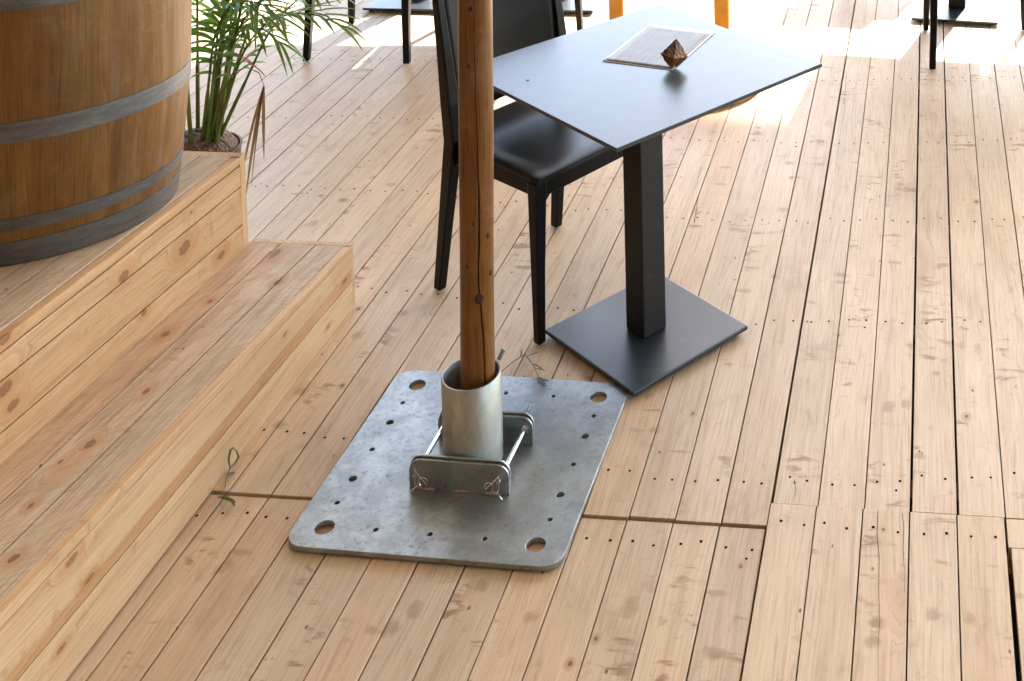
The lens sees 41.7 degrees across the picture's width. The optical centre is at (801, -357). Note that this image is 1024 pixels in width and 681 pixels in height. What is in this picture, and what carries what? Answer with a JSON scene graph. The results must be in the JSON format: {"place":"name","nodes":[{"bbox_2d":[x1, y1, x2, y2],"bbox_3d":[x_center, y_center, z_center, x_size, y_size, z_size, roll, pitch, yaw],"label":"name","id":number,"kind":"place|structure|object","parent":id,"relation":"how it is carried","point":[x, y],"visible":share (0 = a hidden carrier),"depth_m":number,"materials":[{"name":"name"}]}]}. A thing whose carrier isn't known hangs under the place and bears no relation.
{"place":"outdoors","nodes":[
{"label":"outdoors","id":0,"kind":"place"},
{"bbox_2d":[778,22,1020,680],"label":"soil under deck","id":1,"kind":"structure","parent":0,"point":[1017,661],"depth_m":3.69,"materials":[{"name":"grey"}]},
{"bbox_2d":[773,2,1020,638],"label":"deck joists","id":2,"kind":"object","parent":1,"relation":"on","point":[1012,601],"depth_m":3.48,"materials":[{"name":"brown wood"}]},
{"bbox_2d":[66,0,1023,680],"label":"deck floor","id":3,"kind":"structure","parent":2,"relation":"on","point":[698,550],"depth_m":3.24,"materials":[{"name":"brown wood"}]},
{"bbox_2d":[0,151,354,680],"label":"stepped platform","id":4,"kind":"structure","parent":3,"relation":"on","point":[153,367],"depth_m":2.87,"materials":[{"name":"brown wood"}]},
{"bbox_2d":[0,0,191,266],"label":"wine barrel","id":5,"kind":"object","parent":4,"relation":"on","point":[93,101],"visible":1,"depth_m":3.02,"materials":[{"name":"brown wood"}]},
{"bbox_2d":[218,496,234,505],"bbox_3d":[-1.274,1.899,2.858,0.056,0.008,0.012,1,4,28],"label":"dry leaf","id":6,"kind":"object","parent":3,"relation":"on","point":[229,499],"visible":1,"depth_m":2.86,"materials":[{"name":"green plant"}]},
{"bbox_2d":[221,447,239,494],"bbox_3d":[-1.301,1.880,2.925,0.013,0.083,0.102,-1,4,-2],"label":"dry sprig","id":7,"kind":"object","parent":3,"relation":"on","point":[234,464],"visible":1,"depth_m":2.94,"materials":[{"name":"green plant"}]},
{"bbox_2d":[183,0,368,193],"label":"potted palm","id":8,"kind":"object","parent":3,"relation":"on","point":[212,134],"visible":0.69,"depth_m":3.93,"materials":[{"name":"green plant"}]},
{"bbox_2d":[302,0,410,63],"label":"cafe chair","id":9,"kind":"object","parent":3,"relation":"on","point":[406,25],"visible":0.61,"depth_m":5.38,"materials":[{"name":"black plastic"}]},
{"bbox_2d":[363,0,432,11],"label":"bistro table","id":10,"kind":"object","parent":3,"relation":"on","point":[395,5],"visible":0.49,"depth_m":6.00,"materials":[{"name":"black metal"}]},
{"bbox_2d":[288,348,627,570],"bbox_3d":[-0.765,1.764,2.969,0.606,0.253,0.596,0,4,7],"label":"steel pole base","id":11,"kind":"object","parent":3,"relation":"on","point":[443,467],"visible":0.99,"depth_m":2.88,"materials":[{"name":"silver metal"}]},
{"bbox_2d":[458,0,494,389],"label":"wooden pole","id":12,"kind":"object","parent":11,"relation":"in","point":[476,153],"visible":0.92,"depth_m":2.88,"materials":[{"name":"brown wood"}]},
{"bbox_2d":[537,377,548,383],"bbox_3d":[-0.655,1.858,3.251,0.042,0.007,0.010,2,5,37],"label":"dry leaf","id":13,"kind":"object","parent":11,"relation":"on","point":[541,379],"visible":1,"depth_m":3.25,"materials":[{"name":"green plant"}]},
{"bbox_2d":[501,349,545,376],"bbox_3d":[-0.700,1.856,3.317,0.122,0.019,0.099,1,4,22],"label":"dry sprig","id":14,"kind":"object","parent":3,"relation":"on","point":[539,368],"visible":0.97,"depth_m":3.32,"materials":[{"name":"green plant"}]},
{"bbox_2d":[432,0,622,344],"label":"cafe chair","id":15,"kind":"object","parent":3,"relation":"on","point":[539,158],"visible":0.46,"depth_m":3.62,"materials":[{"name":"black leather"}]},
{"bbox_2d":[574,0,582,30],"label":"cafe chair","id":16,"kind":"object","parent":3,"relation":"on","point":[579,14],"visible":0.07,"depth_m":5.69,"materials":[{"name":"black plastic"}]},
{"bbox_2d":[562,0,599,13],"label":"bistro table","id":17,"kind":"object","parent":3,"relation":"on","point":[588,6],"visible":0.49,"depth_m":5.98,"materials":[{"name":"black metal"}]},
{"bbox_2d":[493,4,821,395],"bbox_3d":[-0.421,1.486,3.434,0.678,0.740,0.678,3,5,44],"label":"bistro table","id":18,"kind":"object","parent":3,"relation":"on","point":[650,325],"visible":0.94,"depth_m":3.39,"materials":[{"name":"grey metal"}]},
{"bbox_2d":[603,24,714,69],"bbox_3d":[-0.389,1.107,3.545,0.207,0.001,0.286,1,4,19],"label":"menu card","id":19,"kind":"object","parent":18,"relation":"on","point":[647,45],"visible":0.89,"depth_m":3.55,"materials":[{"name":"white paper"}]},
{"bbox_2d":[660,38,687,66],"bbox_3d":[-0.337,1.078,3.394,0.054,0.074,0.051,2,5,39],"label":"brown rock","id":20,"kind":"object","parent":19,"relation":"on","point":[673,54],"visible":1,"depth_m":3.38,"materials":[{"name":"brown stone"}]},
{"bbox_2d":[609,0,749,104],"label":"orange stand","id":21,"kind":"object","parent":3,"relation":"on","point":[617,8],"visible":0.02,"depth_m":5.16,"materials":[{"name":"paint"}]},
{"bbox_2d":[911,0,999,24],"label":"bistro table","id":22,"kind":"object","parent":3,"relation":"on","point":[975,11],"visible":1,"depth_m":5.84,"materials":[{"name":"black metal"}]},
{"bbox_2d":[923,0,1023,68],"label":"cafe chair","id":23,"kind":"object","parent":3,"relation":"on","point":[931,6],"visible":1,"depth_m":5.24,"materials":[{"name":"black plastic"}]}
]}

